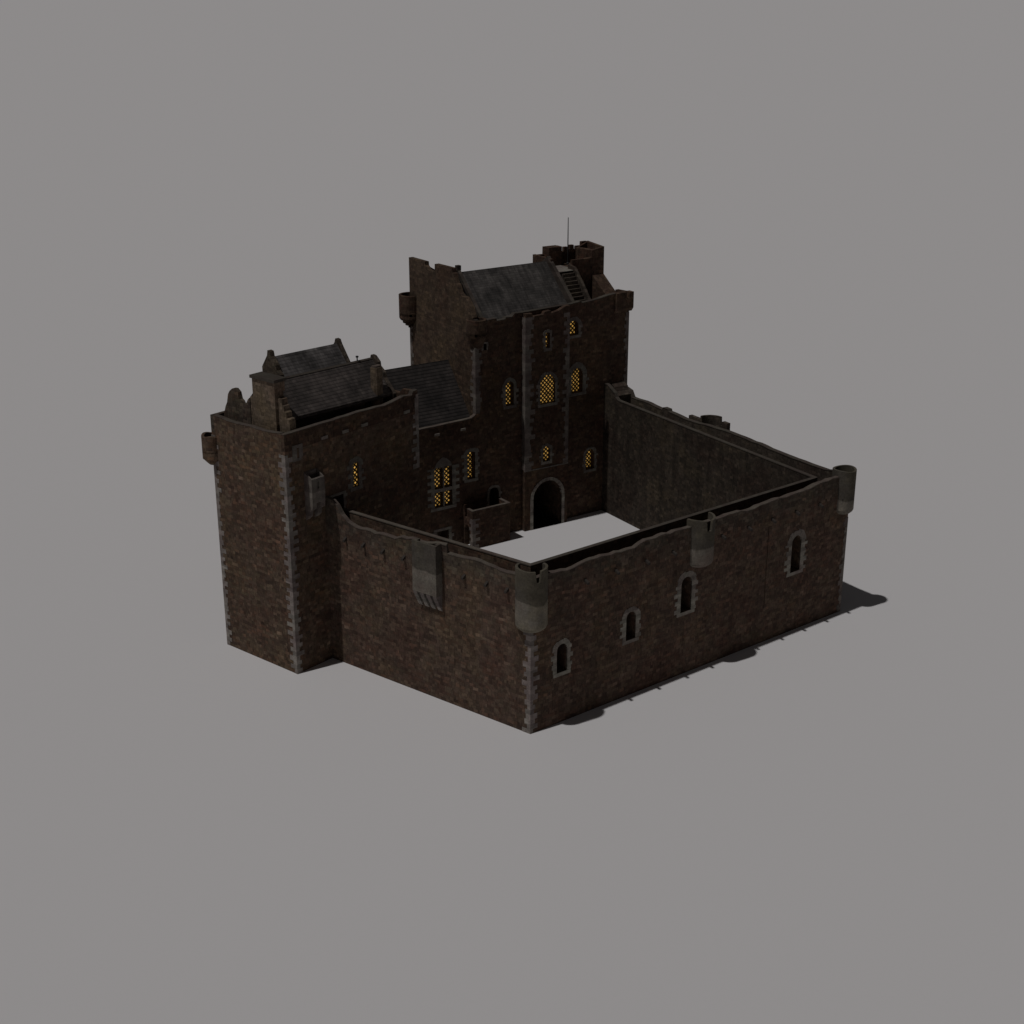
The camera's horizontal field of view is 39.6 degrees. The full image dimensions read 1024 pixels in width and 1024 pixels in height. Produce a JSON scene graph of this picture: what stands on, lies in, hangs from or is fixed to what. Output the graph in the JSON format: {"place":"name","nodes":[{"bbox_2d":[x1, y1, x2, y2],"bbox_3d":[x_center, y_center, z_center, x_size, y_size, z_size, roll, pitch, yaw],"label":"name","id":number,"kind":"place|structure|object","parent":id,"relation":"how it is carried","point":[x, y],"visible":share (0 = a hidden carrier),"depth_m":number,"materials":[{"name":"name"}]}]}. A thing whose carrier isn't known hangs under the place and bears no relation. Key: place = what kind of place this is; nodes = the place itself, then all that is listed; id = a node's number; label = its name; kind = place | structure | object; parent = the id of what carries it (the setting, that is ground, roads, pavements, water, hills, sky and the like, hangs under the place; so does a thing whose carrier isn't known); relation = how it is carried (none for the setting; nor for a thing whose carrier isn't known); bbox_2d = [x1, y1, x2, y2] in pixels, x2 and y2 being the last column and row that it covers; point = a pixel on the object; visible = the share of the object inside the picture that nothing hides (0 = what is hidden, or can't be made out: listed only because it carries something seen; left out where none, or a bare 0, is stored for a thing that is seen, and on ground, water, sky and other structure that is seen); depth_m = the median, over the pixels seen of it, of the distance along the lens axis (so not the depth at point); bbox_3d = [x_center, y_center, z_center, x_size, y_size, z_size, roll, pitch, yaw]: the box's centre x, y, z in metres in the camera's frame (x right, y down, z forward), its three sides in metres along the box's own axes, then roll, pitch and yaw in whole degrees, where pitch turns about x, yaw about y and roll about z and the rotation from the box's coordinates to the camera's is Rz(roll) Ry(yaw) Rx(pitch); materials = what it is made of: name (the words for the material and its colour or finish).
{"place":"outdoors","nodes":[
{"label":"outdoors","id":0,"kind":"place"},
{"bbox_2d":[201,338,420,673],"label":"kitchen tower","id":1,"kind":"structure","parent":0,"point":[293,442],"depth_m":131.35,"materials":[{"name":"stone"}]},
{"bbox_2d":[331,490,347,507],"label":"doorway","id":2,"kind":"structure","parent":1,"relation":"in","point":[344,493],"depth_m":131.61,"materials":[{"name":"stone"}]},
{"bbox_2d":[347,456,365,491],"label":"window","id":3,"kind":"structure","parent":1,"relation":"in","point":[352,466],"depth_m":132.25,"materials":[{"name":"stone"}]},
{"bbox_2d":[0,0,1023,1023],"bbox_3d":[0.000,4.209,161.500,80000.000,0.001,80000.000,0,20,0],"label":"ground","id":4,"kind":"structure","parent":0,"point":[801,222],"depth_m":171.73,"materials":[{"name":"white"}]},
{"bbox_2d":[325,496,530,730],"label":"curtain wall","id":5,"kind":"structure","parent":4,"relation":"on","point":[430,614],"depth_m":125.65,"materials":[{"name":"stone"}]},
{"bbox_2d":[385,360,509,547],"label":"great hall","id":6,"kind":"structure","parent":4,"relation":"on","point":[449,462],"depth_m":159.31,"materials":[{"name":"stone"}]},
{"bbox_2d":[427,457,459,511],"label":"window","id":7,"kind":"structure","parent":6,"relation":"in","point":[435,474],"depth_m":159.14,"materials":[{"name":"stone"}]},
{"bbox_2d":[433,526,453,539],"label":"doorway","id":8,"kind":"structure","parent":6,"relation":"in","point":[450,534],"depth_m":161.07,"materials":[{"name":"stone"}]},
{"bbox_2d":[461,448,479,482],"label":"window","id":9,"kind":"structure","parent":6,"relation":"in","point":[467,456],"depth_m":160.54,"materials":[{"name":"stone"}]},
{"bbox_2d":[399,241,633,532],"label":"gatehouse keep","id":10,"kind":"structure","parent":4,"relation":"on","point":[535,353],"depth_m":163.29,"materials":[{"name":"brown"}]},
{"bbox_2d":[481,342,488,350],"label":"window","id":11,"kind":"structure","parent":10,"relation":"in","point":[487,344],"depth_m":156.67,"materials":[{"name":"stone"}]},
{"bbox_2d":[486,485,501,506],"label":"doorway","id":12,"kind":"structure","parent":10,"relation":"in","point":[497,486],"depth_m":163.19,"materials":[{"name":"stone"}]},
{"bbox_2d":[501,377,518,409],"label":"window","id":13,"kind":"structure","parent":10,"relation":"in","point":[506,387],"depth_m":160.78,"materials":[{"name":"stone"}]},
{"bbox_2d":[566,217,568,263],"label":"flagpole","id":14,"kind":"object","parent":10,"relation":"on","point":[567,241],"visible":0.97,"depth_m":168.44,"materials":[{"name":"grey metal"}]},
{"bbox_2d":[570,316,582,338],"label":"window","id":15,"kind":"structure","parent":10,"relation":"in","point":[572,326],"depth_m":163.51,"materials":[{"name":"stone"}]},
{"bbox_2d":[569,362,588,396],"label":"window","id":16,"kind":"structure","parent":10,"relation":"in","point":[573,371],"depth_m":165.96,"materials":[{"name":"stone"}]},
{"bbox_2d":[582,446,597,472],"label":"window","id":17,"kind":"structure","parent":10,"relation":"in","point":[587,454],"depth_m":170.54,"materials":[{"name":"stone"}]},
{"bbox_2d":[515,465,856,733],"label":"curtain wall","id":18,"kind":"structure","parent":4,"relation":"on","point":[601,623],"depth_m":128.70,"materials":[{"name":"stone"}]},
{"bbox_2d":[551,638,572,678],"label":"window","id":19,"kind":"structure","parent":18,"relation":"in","point":[565,641],"depth_m":121.45,"materials":[{"name":"stone"}]},
{"bbox_2d":[620,606,640,645],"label":"window","id":20,"kind":"structure","parent":18,"relation":"in","point":[636,610],"depth_m":125.86,"materials":[{"name":"stone"}]},
{"bbox_2d":[674,571,697,617],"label":"window","id":21,"kind":"structure","parent":18,"relation":"in","point":[691,574],"depth_m":129.44,"materials":[{"name":"stone"}]},
{"bbox_2d":[784,529,807,577],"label":"window","id":22,"kind":"structure","parent":18,"relation":"in","point":[800,532],"depth_m":138.09,"materials":[{"name":"stone"}]},
{"bbox_2d":[601,381,831,528],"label":"curtain wall","id":23,"kind":"structure","parent":4,"relation":"on","point":[662,464],"depth_m":159.74,"materials":[{"name":"stone"}]}
]}

